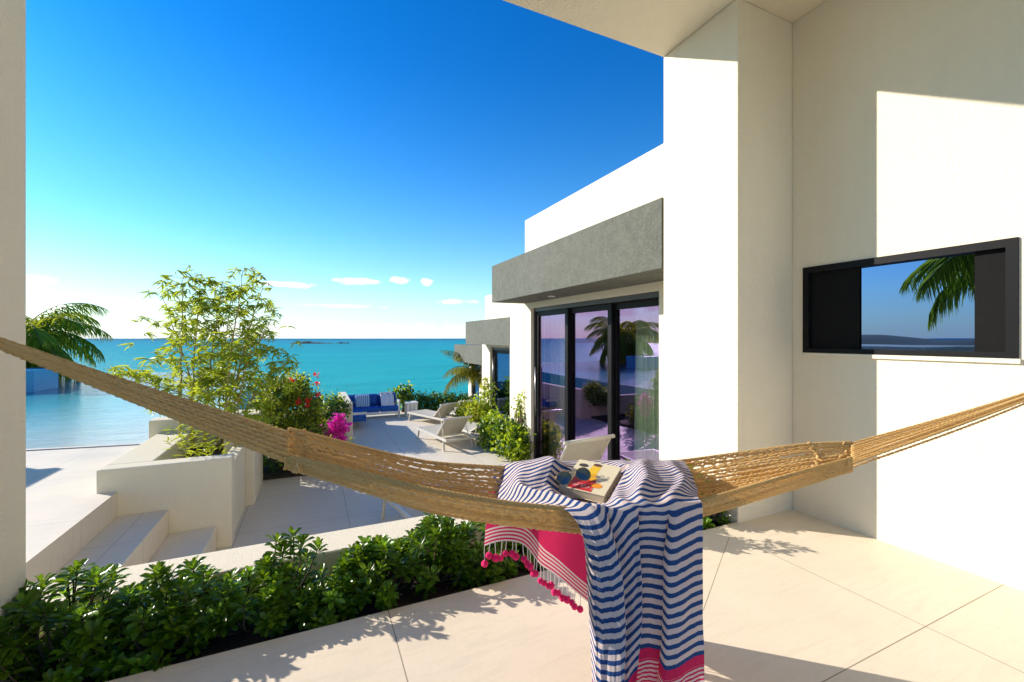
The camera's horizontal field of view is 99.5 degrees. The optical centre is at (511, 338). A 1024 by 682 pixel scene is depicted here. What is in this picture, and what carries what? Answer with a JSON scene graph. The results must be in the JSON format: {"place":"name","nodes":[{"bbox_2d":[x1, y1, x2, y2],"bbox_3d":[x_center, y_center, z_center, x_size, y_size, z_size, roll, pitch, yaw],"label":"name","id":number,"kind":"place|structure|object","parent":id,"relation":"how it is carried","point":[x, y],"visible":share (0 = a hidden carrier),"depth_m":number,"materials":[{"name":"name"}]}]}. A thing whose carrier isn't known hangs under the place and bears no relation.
{"place":"outdoors","nodes":[
{"label":"outdoors","id":0,"kind":"place"},
{"bbox_2d":[26,303,113,381],"bbox_3d":[-17.677,0.761,15.530,5.096,4.190,4.923,0,0,-25],"label":"palm tree","id":1,"kind":"object","parent":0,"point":[41,335],"visible":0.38,"depth_m":15.75,"materials":[{"name":"green plant"}]},
{"bbox_2d":[26,443,141,581],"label":"pool deck","id":2,"kind":"structure","parent":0,"point":[70,513],"depth_m":4.14,"materials":[{"name":"tile"}]},
{"bbox_2d":[26,444,139,450],"bbox_3d":[-7.729,1.548,5.702,5.122,0.006,0.061,0,0,-15],"label":"drain grate","id":3,"kind":"object","parent":2,"relation":"on","point":[81,447],"visible":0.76,"depth_m":6.14,"materials":[{"name":"grey metal"}]},
{"bbox_2d":[26,370,256,448],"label":"pool water","id":4,"kind":"structure","parent":0,"point":[68,413],"depth_m":8.69,"materials":[{"name":"blue liquid"}]},
{"bbox_2d":[26,368,57,391],"bbox_3d":[-15.323,1.490,12.790,2.350,1.120,1.400,0,0,-25],"label":"spa tub","id":5,"kind":"object","parent":4,"relation":"in","point":[39,379],"visible":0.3,"depth_m":12.98,"materials":[{"name":"blue tile"}]},
{"bbox_2d":[62,339,467,409],"bbox_3d":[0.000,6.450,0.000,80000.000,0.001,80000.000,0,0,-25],"label":"sea","id":6,"kind":"structure","parent":0,"point":[362,366],"depth_m":121.25,"materials":[{"name":"liquid"}]},
{"bbox_2d":[289,341,334,343],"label":"island","id":7,"kind":"structure","parent":6,"relation":"on","point":[306,342],"depth_m":538.27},
{"bbox_2d":[26,0,663,338],"label":"sky","id":8,"kind":"structure","parent":0,"point":[375,161],"materials":[{"name":"blue"}]},
{"bbox_2d":[216,409,526,550],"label":"patio","id":9,"kind":"structure","parent":0,"point":[310,505],"depth_m":6.43,"materials":[{"name":"beige tile"}]},
{"bbox_2d":[96,417,244,548],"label":"planter wall","id":10,"kind":"structure","parent":9,"relation":"on","point":[195,492],"depth_m":4.69,"materials":[{"name":"concrete"}]},
{"bbox_2d":[104,265,302,458],"bbox_3d":[-4.365,0.294,6.025,2.648,2.632,2.001,0,0,31],"label":"bamboo","id":11,"kind":"object","parent":10,"relation":"in","point":[227,382],"visible":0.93,"depth_m":5.95,"materials":[{"name":"green plant"}]},
{"bbox_2d":[225,409,262,505],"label":"garden pier","id":12,"kind":"structure","parent":9,"relation":"on","point":[253,471],"depth_m":5.99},
{"bbox_2d":[263,452,338,479],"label":"planting soil","id":13,"kind":"structure","parent":9,"relation":"on","point":[278,474],"depth_m":7.22,"materials":[{"name":"brown soil"}]},
{"bbox_2d":[251,371,332,470],"bbox_3d":[-3.805,1.376,7.346,1.420,1.766,1.084,0,0,-25],"label":"bush","id":14,"kind":"object","parent":13,"relation":"on","point":[307,417],"visible":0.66,"depth_m":7.25,"materials":[{"name":"green plant"}]},
{"bbox_2d":[263,436,328,474],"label":"bush","id":15,"kind":"object","parent":13,"relation":"on","point":[266,461],"visible":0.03,"depth_m":7.26,"materials":[{"name":"green plant"}]},
{"bbox_2d":[306,413,354,455],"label":"bougainvillea","id":16,"kind":"object","parent":13,"relation":"on","point":[339,428],"visible":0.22,"depth_m":7.77,"materials":[{"name":"pink plant"}]},
{"bbox_2d":[274,392,352,439],"bbox_3d":[-5.011,1.960,10.491,2.000,0.980,2.350,0,0,-25],"label":"flower planter","id":17,"kind":"object","parent":9,"relation":"on","point":[350,419],"visible":0.2,"depth_m":9.83,"materials":[{"name":"concrete"}]},
{"bbox_2d":[300,389,354,423],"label":"bush","id":18,"kind":"object","parent":17,"relation":"in","point":[338,405],"visible":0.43,"depth_m":9.50,"materials":[{"name":"green plant"}]},
{"bbox_2d":[348,393,399,421],"bbox_3d":[-3.893,1.970,11.991,1.680,0.660,2.050,0,0,-25],"label":"sofa","id":19,"kind":"object","parent":9,"relation":"on","point":[360,414],"visible":0.52,"depth_m":12.51,"materials":[{"name":"blue fabric"}]},
{"bbox_2d":[355,394,369,406],"bbox_3d":[-4.327,1.800,12.557,0.400,0.323,0.203,0,0,-25],"label":"striped cushion","id":20,"kind":"object","parent":19,"relation":"on","point":[362,400],"visible":1,"depth_m":12.52,"materials":[{"name":"blue fabric"}]},
{"bbox_2d":[380,391,394,405],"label":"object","id":21,"kind":"object","parent":19,"relation":"on","point":[387,399],"visible":1,"depth_m":12.81,"materials":[{"name":"white fabric"}]},
{"bbox_2d":[388,380,415,411],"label":"bush","id":22,"kind":"object","parent":9,"relation":"on","point":[402,395],"visible":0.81,"depth_m":13.51,"materials":[{"name":"green plant"}]},
{"bbox_2d":[381,483,429,519],"bbox_3d":[-0.784,2.117,4.890,0.720,0.373,2.162,0,0,-36],"label":"sun lounger","id":23,"kind":"object","parent":9,"relation":"on","point":[404,513],"visible":0.04,"depth_m":5.00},
{"bbox_2d":[404,401,417,416],"bbox_3d":[-2.997,2.090,12.868,0.360,0.420,0.340,0,0,-25],"label":"side table","id":24,"kind":"object","parent":9,"relation":"on","point":[411,406],"visible":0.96,"depth_m":12.74,"materials":[{"name":"white metal"}]},
{"bbox_2d":[404,389,432,409],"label":"hedge bush","id":25,"kind":"object","parent":9,"relation":"on","point":[420,397],"visible":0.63,"depth_m":13.49,"materials":[{"name":"green plant"}]},
{"bbox_2d":[422,388,443,410],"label":"hedge bush","id":26,"kind":"object","parent":9,"relation":"on","point":[432,406],"visible":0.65,"depth_m":13.52,"materials":[{"name":"green plant"}]},
{"bbox_2d":[407,402,458,423],"bbox_3d":[-2.113,1.999,11.818,1.700,0.614,0.640,0,0,43],"label":"sun lounger","id":27,"kind":"object","parent":9,"relation":"on","point":[444,410],"visible":0.74,"depth_m":11.58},
{"bbox_2d":[432,391,458,406],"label":"hedge bush","id":28,"kind":"object","parent":9,"relation":"on","point":[447,397],"visible":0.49,"depth_m":13.47,"materials":[{"name":"green plant"}]},
{"bbox_2d":[416,415,474,450],"bbox_3d":[-1.494,1.973,9.576,0.700,0.665,1.570,0,0,-35],"label":"sun lounger","id":29,"kind":"object","parent":9,"relation":"on","point":[452,426],"visible":1,"depth_m":9.22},
{"bbox_2d":[440,350,481,393],"bbox_3d":[-0.947,1.516,14.157,2.803,2.268,2.513,0,0,-3],"label":"palm tree","id":30,"kind":"object","parent":9,"relation":"on","point":[468,373],"visible":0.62,"depth_m":13.65,"materials":[{"name":"green plant"}]},
{"bbox_2d":[450,391,472,406],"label":"hedge bush","id":31,"kind":"object","parent":9,"relation":"on","point":[465,397],"visible":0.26,"depth_m":13.54,"materials":[{"name":"green plant"}]},
{"bbox_2d":[450,400,472,414],"bbox_3d":[-1.475,1.996,12.270,0.610,0.621,1.450,0,0,-33],"label":"sun lounger","id":32,"kind":"object","parent":9,"relation":"on","point":[461,403],"visible":0.2,"depth_m":11.85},
{"bbox_2d":[454,344,481,401],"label":"villa wing","id":33,"kind":"structure","parent":9,"relation":"on","point":[470,353],"depth_m":13.71,"materials":[{"name":"white paint"}]},
{"bbox_2d":[473,364,478,401],"bbox_3d":[-1.157,1.545,14.533,0.050,1.424,0.700,0,0,-25],"label":"sliding door","id":34,"kind":"structure","parent":33,"relation":"in","point":[475,388],"depth_m":14.64,"materials":[{"name":"glass"}]},
{"bbox_2d":[462,421,484,446],"bbox_3d":[-0.823,2.072,9.929,0.660,0.466,1.550,0,0,-31],"label":"sun lounger","id":35,"kind":"object","parent":9,"relation":"on","point":[472,426],"visible":0.46,"depth_m":9.65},
{"bbox_2d":[452,372,499,429],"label":"bush","id":36,"kind":"object","parent":9,"relation":"on","point":[475,409],"visible":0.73,"depth_m":11.02,"materials":[{"name":"green plant"}]},
{"bbox_2d":[470,408,536,462],"bbox_3d":[-0.132,2.002,8.683,1.020,1.038,2.068,0,0,-25],"label":"bush","id":37,"kind":"object","parent":9,"relation":"on","point":[505,438],"visible":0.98,"depth_m":8.34,"materials":[{"name":"green plant"}]},
{"bbox_2d":[466,295,635,426],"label":"villa wing","id":38,"kind":"structure","parent":9,"relation":"on","point":[498,333],"depth_m":10.58,"materials":[{"name":"white paint"}]},
{"bbox_2d":[493,350,509,420],"bbox_3d":[-0.172,1.280,10.937,0.107,1.954,1.540,0,0,-25],"label":"sliding door","id":39,"kind":"structure","parent":38,"relation":"in","point":[501,358],"depth_m":11.15,"materials":[{"name":"glass"}]},
{"bbox_2d":[511,389,524,431],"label":"climbing plant","id":40,"kind":"object","parent":38,"relation":"attached to","point":[520,409],"visible":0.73,"depth_m":8.42,"materials":[{"name":"green plant"}]},
{"bbox_2d":[559,434,614,460],"bbox_3d":[0.527,1.739,5.818,0.800,1.130,1.750,0,0,-31],"label":"sun lounger","id":41,"kind":"object","parent":9,"relation":"on","point":[592,448],"visible":0.16,"depth_m":5.18,"materials":[{"name":"beige fabric"}]},
{"bbox_2d":[106,509,1023,681],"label":"terrace floor","id":42,"kind":"structure","parent":0,"point":[792,595],"depth_m":2.16,"materials":[{"name":"beige tile"}]},
{"bbox_2d":[0,0,1023,681],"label":"villa","id":43,"kind":"object","parent":42,"relation":"on","point":[842,220],"visible":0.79,"depth_m":3.19,"materials":[{"name":"white paint"}]},
{"bbox_2d":[801,237,1021,363],"bbox_3d":[2.706,-0.220,3.066,0.110,0.730,1.230,0,0,-25],"label":"window","id":44,"kind":"structure","parent":43,"relation":"in","point":[960,302],"depth_m":2.93,"materials":[{"name":"black metal"}]},
{"bbox_3d":[-1.935,-0.112,1.359,0.042,0.056,0.056,0,0,-25],"label":"wall hook","id":45,"kind":"object","parent":43,"relation":"attached to","visible":0},
{"bbox_2d":[0,337,1023,533],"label":"hammock","id":46,"kind":"object","parent":45,"relation":"hanging from","point":[457,500],"visible":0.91,"depth_m":1.66,"materials":[{"name":"fabric"}]},
{"bbox_2d":[481,456,703,681],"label":"towel","id":47,"kind":"object","parent":46,"relation":"on","point":[627,564],"visible":0.85,"depth_m":1.39,"materials":[{"name":"multicoloured fabric"}]},
{"bbox_2d":[559,459,620,502],"bbox_3d":[0.328,0.588,1.800,0.189,0.095,0.237,0,0,30],"label":"book","id":48,"kind":"object","parent":47,"relation":"on","point":[598,486],"visible":0.94,"depth_m":1.75,"materials":[{"name":"paper"}]},
{"bbox_2d":[555,467,590,484],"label":"sunglasses","id":49,"kind":"object","parent":48,"relation":"on","point":[565,477],"visible":0.94,"depth_m":1.76,"materials":[{"name":"blue glass"}]},
{"bbox_2d":[492,143,663,460],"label":"villa wing","id":50,"kind":"structure","parent":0,"point":[589,263],"depth_m":6.54,"materials":[{"name":"white paint"}]},
{"bbox_2d":[535,308,569,458],"bbox_3d":[0.682,0.880,7.622,0.107,2.754,1.100,0,0,-25],"label":"sliding door","id":51,"kind":"structure","parent":50,"relation":"in","point":[566,311],"depth_m":7.93,"materials":[{"name":"black metal"}]},
{"bbox_2d":[549,314,564,459],"bbox_3d":[0.878,0.860,8.092,0.168,2.780,0.492,0,0,-25],"label":"curtain","id":52,"kind":"object","parent":50,"relation":"hanging from","point":[557,406],"visible":0.77,"depth_m":8.04,"materials":[{"name":"white fabric"}]},
{"bbox_2d":[570,303,613,459],"bbox_3d":[1.200,0.880,6.688,0.050,2.754,1.131,0,0,-25],"label":"sliding door","id":53,"kind":"structure","parent":50,"relation":"in","point":[610,307],"depth_m":6.22,"materials":[{"name":"black metal"}]},
{"bbox_2d":[614,299,658,459],"bbox_3d":[1.690,0.880,5.747,0.050,2.754,1.091,0,0,-25],"label":"sliding door","id":54,"kind":"structure","parent":50,"relation":"in","point":[652,302],"depth_m":6.16,"materials":[{"name":"black metal"}]},
{"bbox_2d":[634,306,658,459],"bbox_3d":[1.933,0.860,5.781,0.168,2.780,0.872,0,0,-25],"label":"curtain","id":55,"kind":"object","parent":50,"relation":"hanging from","point":[646,430],"visible":0.36,"depth_m":5.88,"materials":[{"name":"white fabric"}]},
{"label":"ground","id":56,"kind":"structure","parent":0,"visible":0},
{"bbox_2d":[53,510,215,577],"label":"steps","id":57,"kind":"structure","parent":56,"relation":"on","point":[132,540],"depth_m":4.09,"materials":[{"name":"stone"}]},
{"bbox_2d":[26,515,484,637],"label":"wall","id":58,"kind":"structure","parent":56,"relation":"on","point":[227,560],"depth_m":2.74,"materials":[{"name":"white paint"}]},
{"bbox_2d":[18,520,721,681],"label":"planting soil","id":59,"kind":"structure","parent":56,"relation":"on","point":[407,595],"depth_m":2.30,"materials":[{"name":"brown soil"}]},
{"bbox_2d":[0,572,68,664],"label":"shrub","id":60,"kind":"object","parent":59,"relation":"on","point":[8,624],"visible":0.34,"depth_m":1.98,"materials":[{"name":"green plant"}]},
{"bbox_2d":[0,558,155,681],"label":"shrub","id":61,"kind":"object","parent":59,"relation":"on","point":[77,634],"visible":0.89,"depth_m":1.88,"materials":[{"name":"green plant"}]},
{"bbox_2d":[88,555,231,681],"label":"shrub","id":62,"kind":"object","parent":59,"relation":"on","point":[170,617],"visible":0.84,"depth_m":2.03,"materials":[{"name":"green plant"}]},
{"bbox_2d":[183,526,327,645],"bbox_3d":[-1.338,1.286,2.296,0.546,0.480,0.627,0,0,30],"label":"shrub","id":63,"kind":"object","parent":59,"relation":"on","point":[273,601],"visible":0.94,"depth_m":2.23,"materials":[{"name":"green plant"}]},
{"bbox_2d":[280,558,373,630],"bbox_3d":[-1.053,1.422,2.440,0.511,0.239,0.484,0,0,26],"label":"shrub","id":64,"kind":"object","parent":59,"relation":"on","point":[314,610],"visible":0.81,"depth_m":2.30,"materials":[{"name":"green plant"}]},
{"bbox_2d":[333,534,426,610],"bbox_3d":[-0.791,1.349,2.590,0.539,0.379,0.550,0,0,21],"label":"shrub","id":65,"kind":"object","parent":59,"relation":"on","point":[370,562],"visible":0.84,"depth_m":2.47,"materials":[{"name":"green plant"}]},
{"bbox_2d":[391,512,475,599],"bbox_3d":[-0.487,1.300,2.716,0.528,0.446,0.593,0,0,-25],"label":"shrub","id":66,"kind":"object","parent":59,"relation":"on","point":[429,534],"visible":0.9,"depth_m":2.62,"materials":[{"name":"green plant"}]},
{"bbox_2d":[446,521,518,591],"bbox_3d":[-0.189,1.347,2.800,0.554,0.350,0.562,0,0,-25],"label":"shrub","id":67,"kind":"object","parent":59,"relation":"on","point":[493,570],"visible":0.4,"depth_m":2.66,"materials":[{"name":"green plant"}]},
{"bbox_2d":[516,542,547,571],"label":"shrub","id":68,"kind":"object","parent":59,"relation":"on","point":[520,546],"visible":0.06,"depth_m":2.84,"materials":[{"name":"green plant"}]},
{"bbox_2d":[687,465,730,529],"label":"shrub","id":69,"kind":"object","parent":59,"relation":"on","point":[707,520],"visible":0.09,"depth_m":3.44,"materials":[{"name":"green plant"}]}
]}

